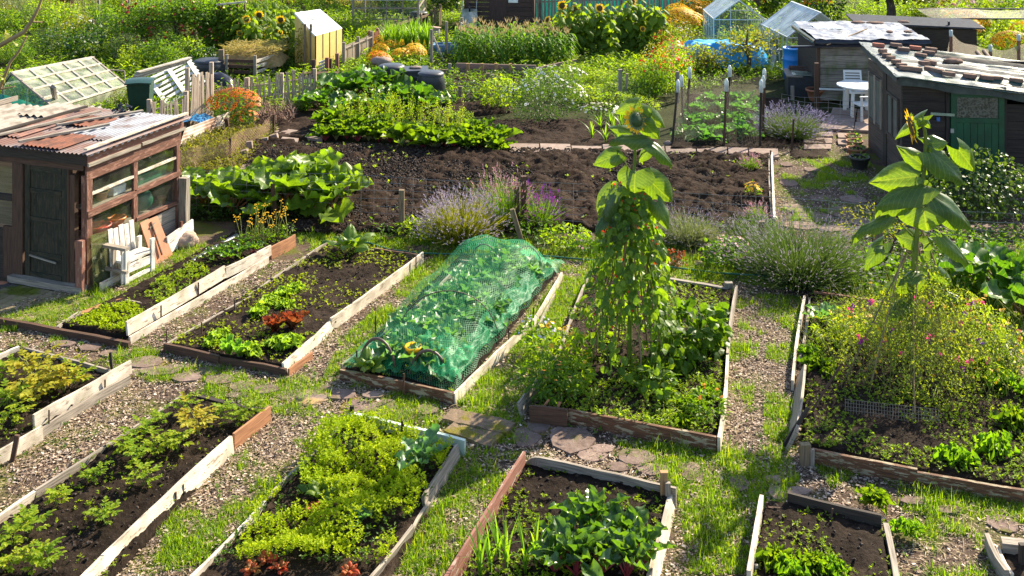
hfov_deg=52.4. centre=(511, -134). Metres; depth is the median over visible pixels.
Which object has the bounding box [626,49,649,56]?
vegetable bush
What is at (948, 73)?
brick
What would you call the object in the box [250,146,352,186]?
rhubarb plant
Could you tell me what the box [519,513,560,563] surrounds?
leek
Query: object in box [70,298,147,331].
salad seedlings
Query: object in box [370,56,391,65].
concrete lump
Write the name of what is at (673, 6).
yellow flower bush
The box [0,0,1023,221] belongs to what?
ground
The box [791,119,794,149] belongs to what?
fence post
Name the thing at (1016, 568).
soil
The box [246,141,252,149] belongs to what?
upright brick
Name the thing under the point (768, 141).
soil
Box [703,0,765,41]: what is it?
greenhouse
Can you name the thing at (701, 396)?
marigold plant
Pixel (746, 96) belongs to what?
cabbage plant
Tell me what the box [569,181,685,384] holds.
bean wigwam
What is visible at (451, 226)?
lavender bush
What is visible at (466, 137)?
chard plant
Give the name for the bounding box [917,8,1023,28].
fruit net roof
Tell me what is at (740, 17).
vegetable bush
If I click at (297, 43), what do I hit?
climber
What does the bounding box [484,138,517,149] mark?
chard plant
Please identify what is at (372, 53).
orange flower bush
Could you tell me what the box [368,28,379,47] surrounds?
slatted gate
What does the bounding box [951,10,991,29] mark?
yellow flower bush
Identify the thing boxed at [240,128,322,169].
path slabs
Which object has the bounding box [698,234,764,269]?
cranesbill bush
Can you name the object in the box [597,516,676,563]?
beetroot plant
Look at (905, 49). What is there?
brick
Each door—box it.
[25,164,66,281]
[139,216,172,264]
[489,0,506,29]
[931,93,1003,182]
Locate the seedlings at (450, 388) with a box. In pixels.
[343,275,549,390]
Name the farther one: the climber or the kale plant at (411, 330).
the climber
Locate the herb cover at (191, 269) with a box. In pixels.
[144,260,208,302]
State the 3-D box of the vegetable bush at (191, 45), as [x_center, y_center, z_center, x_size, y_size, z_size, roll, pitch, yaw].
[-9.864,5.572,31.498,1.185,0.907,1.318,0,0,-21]
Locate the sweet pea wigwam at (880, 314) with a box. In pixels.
[790,229,1023,418]
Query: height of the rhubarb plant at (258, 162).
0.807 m
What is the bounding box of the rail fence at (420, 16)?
[381,10,432,37]
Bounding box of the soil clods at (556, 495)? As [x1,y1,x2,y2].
[464,461,667,575]
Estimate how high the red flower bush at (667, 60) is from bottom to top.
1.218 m
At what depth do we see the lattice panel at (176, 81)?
27.22 m
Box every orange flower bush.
[366,50,387,66]
[368,52,392,65]
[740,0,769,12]
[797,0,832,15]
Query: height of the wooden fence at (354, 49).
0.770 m
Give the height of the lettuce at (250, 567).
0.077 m
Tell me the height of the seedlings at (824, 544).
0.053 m
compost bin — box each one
[191,57,225,76]
[378,63,404,86]
[404,66,428,82]
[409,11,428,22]
[417,70,445,99]
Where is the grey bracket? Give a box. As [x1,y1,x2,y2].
[109,69,124,81]
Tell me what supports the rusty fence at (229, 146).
on the ground at (775, 87)
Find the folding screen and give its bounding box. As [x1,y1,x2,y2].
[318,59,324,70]
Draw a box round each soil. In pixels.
[0,346,109,447]
[0,389,262,575]
[62,232,285,340]
[172,243,416,366]
[200,424,453,575]
[237,137,772,234]
[246,103,340,140]
[345,254,555,391]
[427,72,521,120]
[429,118,658,151]
[467,464,666,575]
[535,272,733,434]
[671,94,787,152]
[754,501,888,575]
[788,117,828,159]
[802,290,1023,488]
[1003,553,1023,575]
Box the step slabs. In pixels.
[804,132,847,150]
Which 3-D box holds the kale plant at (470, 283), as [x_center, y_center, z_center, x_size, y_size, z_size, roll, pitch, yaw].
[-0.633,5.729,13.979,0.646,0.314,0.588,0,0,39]
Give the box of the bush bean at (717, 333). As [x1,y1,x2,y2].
[665,296,733,362]
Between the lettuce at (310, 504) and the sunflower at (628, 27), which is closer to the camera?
the lettuce at (310, 504)
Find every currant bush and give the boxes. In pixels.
[920,174,962,207]
[926,144,1023,220]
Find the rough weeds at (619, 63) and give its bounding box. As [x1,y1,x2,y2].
[0,0,1023,124]
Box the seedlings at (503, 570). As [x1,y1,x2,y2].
[461,464,666,575]
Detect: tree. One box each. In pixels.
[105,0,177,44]
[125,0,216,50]
[169,0,234,46]
[685,44,732,74]
[715,23,782,71]
[754,0,759,8]
[873,0,954,15]
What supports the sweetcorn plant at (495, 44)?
on the ground at (775, 87)
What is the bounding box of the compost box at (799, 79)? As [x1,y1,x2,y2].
[783,66,812,96]
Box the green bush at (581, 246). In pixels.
[569,232,601,256]
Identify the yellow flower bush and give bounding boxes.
[370,43,389,52]
[373,35,383,47]
[382,39,400,49]
[391,48,410,61]
[404,43,424,58]
[404,45,426,62]
[663,3,690,21]
[665,8,697,33]
[666,6,698,32]
[676,0,704,16]
[677,11,704,35]
[694,1,722,24]
[918,6,949,17]
[943,11,982,31]
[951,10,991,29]
[962,17,985,39]
[989,30,1023,56]
[1006,20,1023,35]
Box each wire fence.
[184,168,586,228]
[409,76,509,106]
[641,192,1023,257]
[781,94,863,124]
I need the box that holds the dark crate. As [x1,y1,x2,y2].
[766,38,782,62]
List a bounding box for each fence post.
[218,49,223,63]
[271,183,277,219]
[312,59,315,72]
[325,57,328,70]
[329,58,331,70]
[335,53,338,70]
[399,189,403,236]
[430,29,432,66]
[433,36,443,60]
[445,21,447,56]
[458,86,461,99]
[486,73,489,97]
[491,74,493,96]
[510,208,524,245]
[514,186,518,221]
[521,175,525,224]
[618,69,621,102]
[624,73,627,98]
[675,71,678,102]
[758,221,764,244]
[791,86,793,99]
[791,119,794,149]
[814,63,818,110]
[875,232,882,239]
[885,229,900,262]
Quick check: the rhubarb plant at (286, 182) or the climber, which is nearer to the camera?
the rhubarb plant at (286, 182)
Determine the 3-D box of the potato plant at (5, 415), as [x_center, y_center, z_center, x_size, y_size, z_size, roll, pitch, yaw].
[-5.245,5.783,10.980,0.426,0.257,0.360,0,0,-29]
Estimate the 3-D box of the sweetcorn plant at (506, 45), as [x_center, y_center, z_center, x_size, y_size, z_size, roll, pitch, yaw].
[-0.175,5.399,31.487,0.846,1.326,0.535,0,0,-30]
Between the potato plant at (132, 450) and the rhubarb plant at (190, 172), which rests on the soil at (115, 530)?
the potato plant at (132, 450)
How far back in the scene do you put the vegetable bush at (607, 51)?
32.36 m
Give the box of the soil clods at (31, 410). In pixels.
[0,344,106,437]
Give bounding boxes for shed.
[0,102,101,128]
[0,105,190,294]
[295,9,342,70]
[352,0,425,30]
[790,21,931,101]
[845,14,984,54]
[859,42,1023,184]
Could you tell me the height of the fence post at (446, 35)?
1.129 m
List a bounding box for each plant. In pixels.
[0,354,19,381]
[0,378,29,407]
[0,395,35,424]
[0,504,56,532]
[0,513,36,550]
[0,544,33,572]
[3,343,63,375]
[4,366,58,404]
[14,539,49,575]
[18,351,68,391]
[25,536,66,569]
[37,353,91,391]
[43,484,73,507]
[52,356,97,384]
[77,460,113,481]
[81,496,122,524]
[109,426,142,454]
[117,414,162,441]
[121,458,161,485]
[122,437,152,464]
[141,426,168,455]
[149,403,172,425]
[155,428,194,453]
[169,390,202,410]
[173,392,218,434]
[181,165,224,204]
[190,169,270,213]
[191,165,242,188]
[198,246,220,259]
[212,155,305,202]
[213,243,236,253]
[213,399,234,420]
[214,248,235,259]
[220,400,249,425]
[222,240,243,249]
[227,387,266,417]
[230,109,259,127]
[233,214,252,244]
[233,243,248,257]
[236,234,252,246]
[240,166,334,216]
[245,240,265,252]
[247,204,261,241]
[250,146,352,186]
[250,203,269,241]
[255,213,274,244]
[262,211,282,240]
[269,199,286,238]
[271,149,366,199]
[277,206,296,238]
[285,169,373,223]
[292,87,345,108]
[297,477,338,503]
[304,71,337,91]
[305,123,341,140]
[308,103,359,123]
[315,114,328,125]
[316,66,388,97]
[321,121,343,139]
[321,224,375,252]
[327,90,386,113]
[328,112,362,133]
[334,122,351,138]
[335,63,414,98]
[335,122,372,141]
[337,94,354,116]
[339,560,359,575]
[343,346,387,372]
[346,115,367,124]
[351,89,366,113]
[351,117,379,140]
[357,95,380,120]
[360,93,402,113]
[360,110,396,128]
[363,84,382,115]
[365,81,421,103]
[366,121,394,141]
[366,128,387,142]
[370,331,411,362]
[373,117,404,134]
[377,91,393,113]
[377,121,430,145]
[384,305,423,334]
[385,322,429,362]
[386,83,400,115]
[387,101,402,139]
[393,85,415,121]
[393,423,448,470]
[398,337,450,381]
[401,81,456,109]
[406,92,428,122]
[407,122,450,146]
[407,309,458,338]
[408,121,431,132]
[408,132,436,146]
[413,300,442,314]
[420,101,437,124]
[420,280,460,303]
[420,318,472,363]
[421,121,445,132]
[428,294,467,319]
[432,128,456,146]
[434,96,452,126]
[437,128,477,146]
[438,277,477,307]
[443,264,480,282]
[445,117,487,132]
[446,95,464,126]
[446,126,478,148]
[449,25,475,61]
[449,28,473,62]
[449,301,497,336]
[451,22,462,49]
[452,24,466,60]
[454,26,463,57]
[456,26,473,60]
[456,117,494,133]
[456,283,510,301]
[457,162,546,226]
[458,30,477,62]
[459,262,507,284]
[461,23,481,52]
[462,22,477,56]
[462,26,480,58]
[462,292,511,325]
[463,30,484,61]
[467,251,500,271]
[468,28,490,59]
[469,26,480,58]
[469,29,487,63]
[470,130,494,147]
[475,27,490,62]
[475,131,506,146]
[477,20,488,56]
[479,24,490,56]
[479,29,498,62]
[481,28,498,62]
[483,26,501,60]
[483,32,504,62]
[483,123,522,139]
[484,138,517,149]
[488,270,523,295]
[489,241,522,265]
[490,31,509,59]
[490,250,525,273]
[491,22,508,54]
[492,28,516,63]
[496,26,518,63]
[498,25,512,56]
[500,254,551,283]
[502,34,524,63]
[508,28,528,62]
[509,31,523,62]
[510,347,575,403]
[512,314,560,352]
[514,27,534,60]
[514,178,566,226]
[516,25,530,59]
[520,24,540,59]
[521,19,531,51]
[521,321,580,380]
[522,26,541,65]
[523,27,541,64]
[524,29,537,56]
[525,527,580,572]
[526,31,546,63]
[530,26,547,56]
[531,360,586,408]
[533,510,598,553]
[535,29,555,61]
[536,33,553,63]
[538,24,557,63]
[539,28,561,60]
[540,20,550,46]
[543,32,567,64]
[543,515,609,575]
[544,29,567,61]
[545,325,590,371]
[546,24,563,60]
[548,484,630,520]
[549,353,597,394]
[551,26,567,61]
[553,27,575,61]
[555,30,563,56]
[556,28,574,59]
[556,491,609,533]
[561,31,577,59]
[578,525,649,572]
[581,501,631,533]
[582,122,595,137]
[590,111,607,128]
[591,525,661,575]
[592,125,610,142]
[596,504,667,546]
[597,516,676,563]
[604,117,619,135]
[608,108,615,123]
[610,114,629,124]
[663,248,687,266]
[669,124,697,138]
[669,411,695,429]
[675,111,710,127]
[676,393,710,412]
[682,383,730,424]
[683,101,718,115]
[684,123,726,142]
[695,382,722,402]
[696,91,722,102]
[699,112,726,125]
[706,100,723,112]
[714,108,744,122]
[714,123,747,140]
[718,99,752,113]
[719,91,745,102]
[726,119,764,140]
[733,91,759,104]
[735,99,767,113]
[736,150,763,170]
[738,112,766,126]
[741,200,771,219]
[754,541,796,572]
[763,553,810,575]
[795,548,835,575]
[796,351,837,371]
[797,342,823,356]
[802,301,840,322]
[805,309,858,347]
[817,553,851,575]
[818,365,842,379]
[828,306,880,342]
[841,250,937,296]
[855,482,895,515]
[885,252,1010,309]
[889,516,924,539]
[932,442,981,470]
[937,238,1023,280]
[959,298,1010,346]
[967,354,1006,373]
[971,429,1020,461]
[974,324,1023,373]
[974,364,1023,395]
[975,262,1023,317]
[988,403,1023,431]
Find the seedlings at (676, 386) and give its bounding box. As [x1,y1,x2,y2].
[532,270,733,432]
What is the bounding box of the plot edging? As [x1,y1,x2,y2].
[769,150,775,222]
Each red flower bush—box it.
[630,50,673,92]
[646,31,673,53]
[650,40,696,82]
[651,49,694,95]
[656,35,685,63]
[667,25,686,43]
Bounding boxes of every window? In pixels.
[93,175,133,194]
[138,157,175,174]
[868,71,875,122]
[874,76,881,129]
[886,90,892,137]
[891,95,898,143]
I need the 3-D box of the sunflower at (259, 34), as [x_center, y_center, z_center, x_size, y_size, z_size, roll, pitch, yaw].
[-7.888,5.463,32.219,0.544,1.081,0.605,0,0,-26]
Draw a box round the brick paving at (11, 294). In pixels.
[0,283,88,323]
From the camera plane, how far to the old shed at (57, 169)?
15.10 m
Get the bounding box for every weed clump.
[392,215,434,241]
[506,215,559,239]
[539,221,591,248]
[920,228,999,265]
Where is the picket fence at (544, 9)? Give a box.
[518,0,699,26]
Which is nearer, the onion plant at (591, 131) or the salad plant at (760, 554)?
the salad plant at (760, 554)
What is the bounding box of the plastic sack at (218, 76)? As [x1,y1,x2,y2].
[204,72,236,87]
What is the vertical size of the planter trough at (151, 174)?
0.140 m
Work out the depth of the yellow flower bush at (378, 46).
32.58 m
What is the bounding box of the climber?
[292,21,315,68]
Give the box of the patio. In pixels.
[819,107,867,132]
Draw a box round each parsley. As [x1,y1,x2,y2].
[214,421,448,564]
[234,405,454,562]
[297,398,365,483]
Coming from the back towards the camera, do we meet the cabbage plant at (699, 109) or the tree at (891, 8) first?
the tree at (891, 8)
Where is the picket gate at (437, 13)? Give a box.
[433,4,441,26]
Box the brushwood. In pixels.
[251,96,297,122]
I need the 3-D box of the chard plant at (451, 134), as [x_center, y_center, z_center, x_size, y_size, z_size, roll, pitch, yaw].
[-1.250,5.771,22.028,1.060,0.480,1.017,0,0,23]
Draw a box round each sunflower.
[229,17,244,44]
[235,30,243,44]
[238,15,250,44]
[243,16,262,46]
[252,25,264,46]
[255,11,268,45]
[257,4,271,39]
[262,18,281,47]
[267,2,280,18]
[273,6,289,29]
[274,16,289,54]
[276,17,291,51]
[278,30,286,52]
[283,8,295,46]
[287,27,294,55]
[541,16,553,53]
[551,9,569,56]
[553,0,570,24]
[561,13,578,51]
[564,0,580,39]
[569,20,584,54]
[571,5,583,23]
[573,3,593,51]
[579,15,597,50]
[582,3,595,27]
[589,8,604,44]
[591,3,606,49]
[594,97,672,366]
[596,13,615,48]
[599,19,621,55]
[603,3,618,46]
[613,5,623,32]
[614,14,628,49]
[618,0,638,49]
[623,15,642,51]
[625,0,638,46]
[632,0,646,33]
[632,5,648,38]
[636,9,652,50]
[636,26,647,51]
[640,8,659,41]
[644,3,666,52]
[651,9,670,44]
[852,109,974,361]
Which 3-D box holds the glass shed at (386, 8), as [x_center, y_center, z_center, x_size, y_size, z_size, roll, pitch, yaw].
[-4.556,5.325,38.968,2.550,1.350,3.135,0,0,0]
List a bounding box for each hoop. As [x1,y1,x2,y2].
[360,337,396,372]
[401,290,498,341]
[409,349,447,374]
[471,244,492,257]
[519,245,543,272]
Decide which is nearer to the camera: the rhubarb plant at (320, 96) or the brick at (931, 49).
the brick at (931, 49)
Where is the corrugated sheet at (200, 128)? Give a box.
[180,112,229,144]
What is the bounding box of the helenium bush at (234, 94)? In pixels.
[204,85,262,126]
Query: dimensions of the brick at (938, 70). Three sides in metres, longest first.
0.249 x 0.122 x 0.075 m
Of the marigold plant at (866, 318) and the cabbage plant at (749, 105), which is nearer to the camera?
the marigold plant at (866, 318)
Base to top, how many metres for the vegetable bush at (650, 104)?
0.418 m
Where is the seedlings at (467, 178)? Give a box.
[250,139,760,226]
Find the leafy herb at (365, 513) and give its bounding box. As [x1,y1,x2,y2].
[341,500,373,526]
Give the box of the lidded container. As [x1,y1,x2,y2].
[417,26,440,38]
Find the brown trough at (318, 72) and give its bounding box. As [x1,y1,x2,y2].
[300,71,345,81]
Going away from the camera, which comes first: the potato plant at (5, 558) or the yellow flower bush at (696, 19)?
the potato plant at (5, 558)
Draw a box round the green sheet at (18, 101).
[0,94,42,106]
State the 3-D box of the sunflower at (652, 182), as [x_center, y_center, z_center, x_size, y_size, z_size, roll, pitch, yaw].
[1.451,4.377,12.329,0.953,3.248,0.362,0,0,0]
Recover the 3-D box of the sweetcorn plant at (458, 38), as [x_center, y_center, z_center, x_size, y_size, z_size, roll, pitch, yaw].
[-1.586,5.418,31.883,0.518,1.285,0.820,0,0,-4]
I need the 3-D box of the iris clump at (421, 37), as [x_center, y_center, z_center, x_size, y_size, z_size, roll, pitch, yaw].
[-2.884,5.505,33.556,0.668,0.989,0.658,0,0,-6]
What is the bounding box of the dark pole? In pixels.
[982,49,989,55]
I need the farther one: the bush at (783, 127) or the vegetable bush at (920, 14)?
the vegetable bush at (920, 14)
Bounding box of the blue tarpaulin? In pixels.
[682,39,768,67]
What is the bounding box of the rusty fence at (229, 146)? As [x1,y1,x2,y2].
[180,114,274,169]
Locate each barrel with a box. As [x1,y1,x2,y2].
[433,42,457,53]
[782,46,797,79]
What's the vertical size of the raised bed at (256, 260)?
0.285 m
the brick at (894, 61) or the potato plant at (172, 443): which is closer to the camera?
the potato plant at (172, 443)
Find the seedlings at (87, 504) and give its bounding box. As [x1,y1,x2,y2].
[0,390,262,575]
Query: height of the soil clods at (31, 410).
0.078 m
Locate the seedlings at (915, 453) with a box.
[799,287,1023,486]
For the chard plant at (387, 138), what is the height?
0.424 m
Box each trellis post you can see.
[304,24,305,69]
[310,24,311,67]
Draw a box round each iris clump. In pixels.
[377,21,399,43]
[379,19,392,31]
[386,25,397,44]
[393,17,403,34]
[393,25,409,47]
[398,25,410,45]
[399,21,406,39]
[401,27,414,45]
[405,17,419,32]
[410,21,418,45]
[413,18,421,29]
[413,26,429,45]
[420,21,433,51]
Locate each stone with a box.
[295,394,328,405]
[409,66,420,68]
[664,140,671,145]
[866,21,883,23]
[943,58,962,63]
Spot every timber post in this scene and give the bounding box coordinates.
[50,84,57,102]
[75,239,84,293]
[178,177,189,227]
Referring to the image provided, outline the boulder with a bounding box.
[178,231,198,248]
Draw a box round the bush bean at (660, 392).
[632,361,681,402]
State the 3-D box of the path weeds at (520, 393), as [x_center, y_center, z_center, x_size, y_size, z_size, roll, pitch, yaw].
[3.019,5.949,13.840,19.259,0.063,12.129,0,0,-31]
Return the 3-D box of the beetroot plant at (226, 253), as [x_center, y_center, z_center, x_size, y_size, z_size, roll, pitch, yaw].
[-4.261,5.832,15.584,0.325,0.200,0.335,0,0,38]
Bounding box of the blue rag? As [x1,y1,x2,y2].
[180,113,213,122]
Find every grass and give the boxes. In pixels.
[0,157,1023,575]
[22,0,371,5]
[180,118,277,172]
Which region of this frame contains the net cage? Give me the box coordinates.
[671,65,765,146]
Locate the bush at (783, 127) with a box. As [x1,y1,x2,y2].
[747,97,842,142]
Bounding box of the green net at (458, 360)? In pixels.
[345,235,564,390]
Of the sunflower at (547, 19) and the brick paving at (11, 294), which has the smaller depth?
the brick paving at (11, 294)
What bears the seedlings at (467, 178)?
on the ploughed soil at (707, 161)
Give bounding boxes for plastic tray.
[104,182,125,195]
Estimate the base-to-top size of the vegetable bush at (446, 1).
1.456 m
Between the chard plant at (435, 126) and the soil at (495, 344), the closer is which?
the soil at (495, 344)
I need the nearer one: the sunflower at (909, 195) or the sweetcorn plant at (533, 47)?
the sunflower at (909, 195)
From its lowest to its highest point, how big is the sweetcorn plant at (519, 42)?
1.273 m
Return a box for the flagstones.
[50,162,1023,534]
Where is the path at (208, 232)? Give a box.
[0,116,1023,575]
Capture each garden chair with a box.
[103,219,154,284]
[842,70,864,107]
[850,92,867,121]
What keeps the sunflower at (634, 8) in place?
on the ground at (775, 87)
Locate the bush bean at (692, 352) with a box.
[642,324,699,375]
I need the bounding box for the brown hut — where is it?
[464,0,534,29]
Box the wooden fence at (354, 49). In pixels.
[342,31,372,67]
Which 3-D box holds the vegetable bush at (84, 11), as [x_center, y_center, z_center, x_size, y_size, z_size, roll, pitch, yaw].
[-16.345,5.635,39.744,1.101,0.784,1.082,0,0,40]
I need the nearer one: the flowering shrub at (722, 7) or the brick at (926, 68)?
the brick at (926, 68)
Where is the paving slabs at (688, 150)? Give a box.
[509,143,778,158]
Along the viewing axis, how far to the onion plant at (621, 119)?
23.71 m
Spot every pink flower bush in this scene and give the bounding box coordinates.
[936,0,976,11]
[949,0,991,12]
[990,0,1023,7]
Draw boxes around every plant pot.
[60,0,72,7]
[93,220,111,234]
[95,189,108,200]
[107,214,126,227]
[157,195,166,205]
[805,86,824,101]
[845,131,861,138]
[846,136,862,144]
[846,143,866,153]
[849,151,869,169]
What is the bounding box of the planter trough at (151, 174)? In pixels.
[125,163,166,184]
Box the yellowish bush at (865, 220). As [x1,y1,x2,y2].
[836,202,907,241]
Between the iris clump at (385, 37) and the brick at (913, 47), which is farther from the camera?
the iris clump at (385, 37)
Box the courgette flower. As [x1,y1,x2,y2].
[404,342,421,364]
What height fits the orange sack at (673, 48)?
0.716 m
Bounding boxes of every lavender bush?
[410,182,512,248]
[654,201,733,251]
[712,206,898,297]
[717,206,786,249]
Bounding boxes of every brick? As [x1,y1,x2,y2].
[237,148,248,155]
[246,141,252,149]
[269,133,278,137]
[872,42,884,47]
[878,49,887,52]
[886,55,895,59]
[890,42,902,46]
[891,59,900,63]
[897,47,909,51]
[899,65,911,70]
[909,45,921,49]
[912,66,922,71]
[914,52,926,57]
[918,61,930,65]
[922,50,934,53]
[924,59,936,64]
[924,66,936,70]
[925,47,937,51]
[930,68,943,73]
[941,71,955,76]
[963,73,976,78]
[980,75,993,80]
[991,75,1003,79]
[1009,77,1023,82]
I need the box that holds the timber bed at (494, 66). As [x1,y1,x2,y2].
[421,59,576,75]
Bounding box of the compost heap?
[220,37,291,80]
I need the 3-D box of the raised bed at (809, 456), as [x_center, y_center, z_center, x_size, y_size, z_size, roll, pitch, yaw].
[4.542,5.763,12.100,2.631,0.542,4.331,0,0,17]
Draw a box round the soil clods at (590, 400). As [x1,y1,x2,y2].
[534,270,734,433]
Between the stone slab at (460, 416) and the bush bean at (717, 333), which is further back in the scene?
the bush bean at (717, 333)
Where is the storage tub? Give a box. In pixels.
[130,190,152,210]
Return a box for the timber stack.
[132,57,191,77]
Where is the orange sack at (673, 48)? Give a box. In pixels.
[666,40,683,61]
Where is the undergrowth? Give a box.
[190,190,340,222]
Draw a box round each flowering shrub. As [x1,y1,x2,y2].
[0,0,16,20]
[41,23,76,48]
[57,15,95,40]
[62,10,92,29]
[105,87,126,104]
[234,19,273,42]
[262,26,291,53]
[564,73,587,86]
[637,41,678,81]
[660,18,696,44]
[700,0,736,19]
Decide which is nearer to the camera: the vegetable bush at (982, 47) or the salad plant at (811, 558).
the salad plant at (811, 558)
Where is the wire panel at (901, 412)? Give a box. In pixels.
[845,399,938,423]
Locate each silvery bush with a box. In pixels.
[0,0,35,17]
[5,0,25,9]
[21,5,46,24]
[71,0,105,11]
[105,32,148,59]
[148,23,198,46]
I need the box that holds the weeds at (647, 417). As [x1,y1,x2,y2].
[552,352,722,432]
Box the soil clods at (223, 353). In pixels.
[184,240,410,361]
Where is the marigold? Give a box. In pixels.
[744,179,762,196]
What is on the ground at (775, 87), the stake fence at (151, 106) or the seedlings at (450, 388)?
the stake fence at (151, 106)
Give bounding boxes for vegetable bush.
[0,6,19,28]
[0,8,25,31]
[0,39,33,62]
[0,41,20,62]
[4,42,39,65]
[19,0,59,26]
[24,0,59,13]
[29,22,76,56]
[37,2,82,28]
[39,26,76,49]
[53,0,79,14]
[62,29,110,62]
[71,5,96,22]
[73,23,108,45]
[74,43,97,56]
[79,40,111,61]
[82,1,117,27]
[88,13,120,38]
[105,37,136,59]
[108,0,136,7]
[111,39,139,58]
[117,41,152,64]
[117,53,142,70]
[133,39,176,67]
[140,44,168,63]
[142,24,182,44]
[145,24,173,42]
[147,29,191,55]
[147,44,185,65]
[147,48,180,65]
[172,36,205,64]
[177,35,213,56]
[188,44,224,61]
[235,63,259,74]
[291,100,312,109]
[301,0,332,8]
[347,12,378,34]
[356,26,374,38]
[363,25,384,36]
[373,0,413,6]
[426,0,461,10]
[429,107,456,121]
[454,109,473,119]
[561,63,586,74]
[567,84,603,103]
[572,54,590,61]
[579,83,602,98]
[582,73,605,84]
[585,67,617,85]
[588,58,610,66]
[596,50,619,57]
[597,89,631,107]
[599,81,623,95]
[602,74,633,90]
[616,93,641,103]
[622,79,656,97]
[624,59,645,72]
[625,87,650,102]
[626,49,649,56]
[628,70,654,83]
[635,64,667,94]
[635,64,670,99]
[638,96,662,110]
[646,57,672,78]
[669,28,687,41]
[682,42,719,71]
[721,0,760,30]
[724,0,764,29]
[739,0,784,14]
[785,0,828,11]
[789,0,833,11]
[790,0,847,21]
[901,3,943,17]
[909,4,947,16]
[940,0,972,13]
[960,0,988,7]
[960,11,993,36]
[976,11,1021,37]
[977,36,992,52]
[978,0,1022,21]
[979,29,1023,57]
[989,10,1023,28]
[995,16,1023,31]
[998,0,1023,20]
[1007,25,1023,50]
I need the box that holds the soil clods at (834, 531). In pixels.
[753,494,892,575]
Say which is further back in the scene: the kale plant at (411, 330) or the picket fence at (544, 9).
the picket fence at (544, 9)
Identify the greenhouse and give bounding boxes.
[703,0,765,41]
[760,1,831,69]
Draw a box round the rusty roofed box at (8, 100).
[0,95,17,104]
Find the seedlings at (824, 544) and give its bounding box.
[752,506,890,575]
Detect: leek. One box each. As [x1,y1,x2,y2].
[458,518,494,575]
[468,510,519,572]
[476,502,530,559]
[489,510,520,567]
[509,507,548,573]
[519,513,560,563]
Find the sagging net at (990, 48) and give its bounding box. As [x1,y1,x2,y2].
[947,30,1023,60]
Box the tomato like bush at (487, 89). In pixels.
[477,73,520,108]
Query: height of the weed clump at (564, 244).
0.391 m
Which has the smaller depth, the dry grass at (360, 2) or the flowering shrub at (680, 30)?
the flowering shrub at (680, 30)
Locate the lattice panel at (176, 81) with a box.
[151,60,204,105]
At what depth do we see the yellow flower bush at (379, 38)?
33.85 m
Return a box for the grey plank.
[769,47,775,71]
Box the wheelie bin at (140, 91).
[124,77,156,111]
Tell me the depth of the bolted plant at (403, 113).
23.86 m
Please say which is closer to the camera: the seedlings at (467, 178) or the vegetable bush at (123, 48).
the seedlings at (467, 178)
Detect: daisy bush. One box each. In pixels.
[501,75,589,122]
[519,65,588,95]
[578,102,618,118]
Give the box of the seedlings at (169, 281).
[64,231,279,328]
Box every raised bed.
[0,234,295,348]
[0,346,131,463]
[0,393,270,575]
[163,240,423,376]
[190,405,465,575]
[339,249,562,405]
[444,451,676,575]
[517,277,737,452]
[747,491,899,575]
[781,291,1023,503]
[984,533,1023,575]
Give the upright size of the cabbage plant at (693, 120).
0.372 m
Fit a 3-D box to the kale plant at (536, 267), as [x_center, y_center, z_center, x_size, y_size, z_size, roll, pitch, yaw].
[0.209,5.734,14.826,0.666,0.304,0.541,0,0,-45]
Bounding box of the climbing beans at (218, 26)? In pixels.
[197,1,270,51]
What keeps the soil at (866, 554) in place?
in the raised bed at (865, 516)
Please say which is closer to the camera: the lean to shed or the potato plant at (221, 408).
the potato plant at (221, 408)
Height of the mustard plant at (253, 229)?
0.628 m
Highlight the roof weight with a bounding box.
[111,102,132,113]
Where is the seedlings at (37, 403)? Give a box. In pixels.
[0,344,114,455]
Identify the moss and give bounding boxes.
[75,344,568,434]
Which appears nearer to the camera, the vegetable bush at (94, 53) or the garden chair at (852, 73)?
the garden chair at (852, 73)
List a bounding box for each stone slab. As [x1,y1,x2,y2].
[442,408,514,437]
[444,422,502,448]
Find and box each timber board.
[100,273,120,290]
[166,219,193,251]
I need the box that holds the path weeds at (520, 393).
[0,145,1023,575]
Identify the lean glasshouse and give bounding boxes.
[2,56,126,104]
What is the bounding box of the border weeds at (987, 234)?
[369,215,1023,289]
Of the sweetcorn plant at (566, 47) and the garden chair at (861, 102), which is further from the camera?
the sweetcorn plant at (566, 47)
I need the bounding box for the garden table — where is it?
[836,80,867,115]
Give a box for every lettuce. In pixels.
[201,336,218,347]
[205,327,229,342]
[220,333,242,353]
[231,338,250,355]
[239,340,264,357]
[239,559,261,575]
[248,303,269,317]
[255,293,280,307]
[257,550,279,565]
[262,311,286,332]
[263,334,283,351]
[266,559,288,574]
[272,285,293,298]
[274,298,295,308]
[277,332,305,349]
[279,310,309,328]
[287,280,305,293]
[304,501,319,514]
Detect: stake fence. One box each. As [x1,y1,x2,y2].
[146,91,188,131]
[185,62,213,126]
[214,68,316,116]
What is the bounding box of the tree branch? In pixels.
[0,0,42,89]
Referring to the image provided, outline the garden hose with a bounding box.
[364,242,767,276]
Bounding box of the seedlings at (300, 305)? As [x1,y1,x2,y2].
[171,239,416,361]
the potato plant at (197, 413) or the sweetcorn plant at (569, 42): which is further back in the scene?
the sweetcorn plant at (569, 42)
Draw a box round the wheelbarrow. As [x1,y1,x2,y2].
[462,0,477,28]

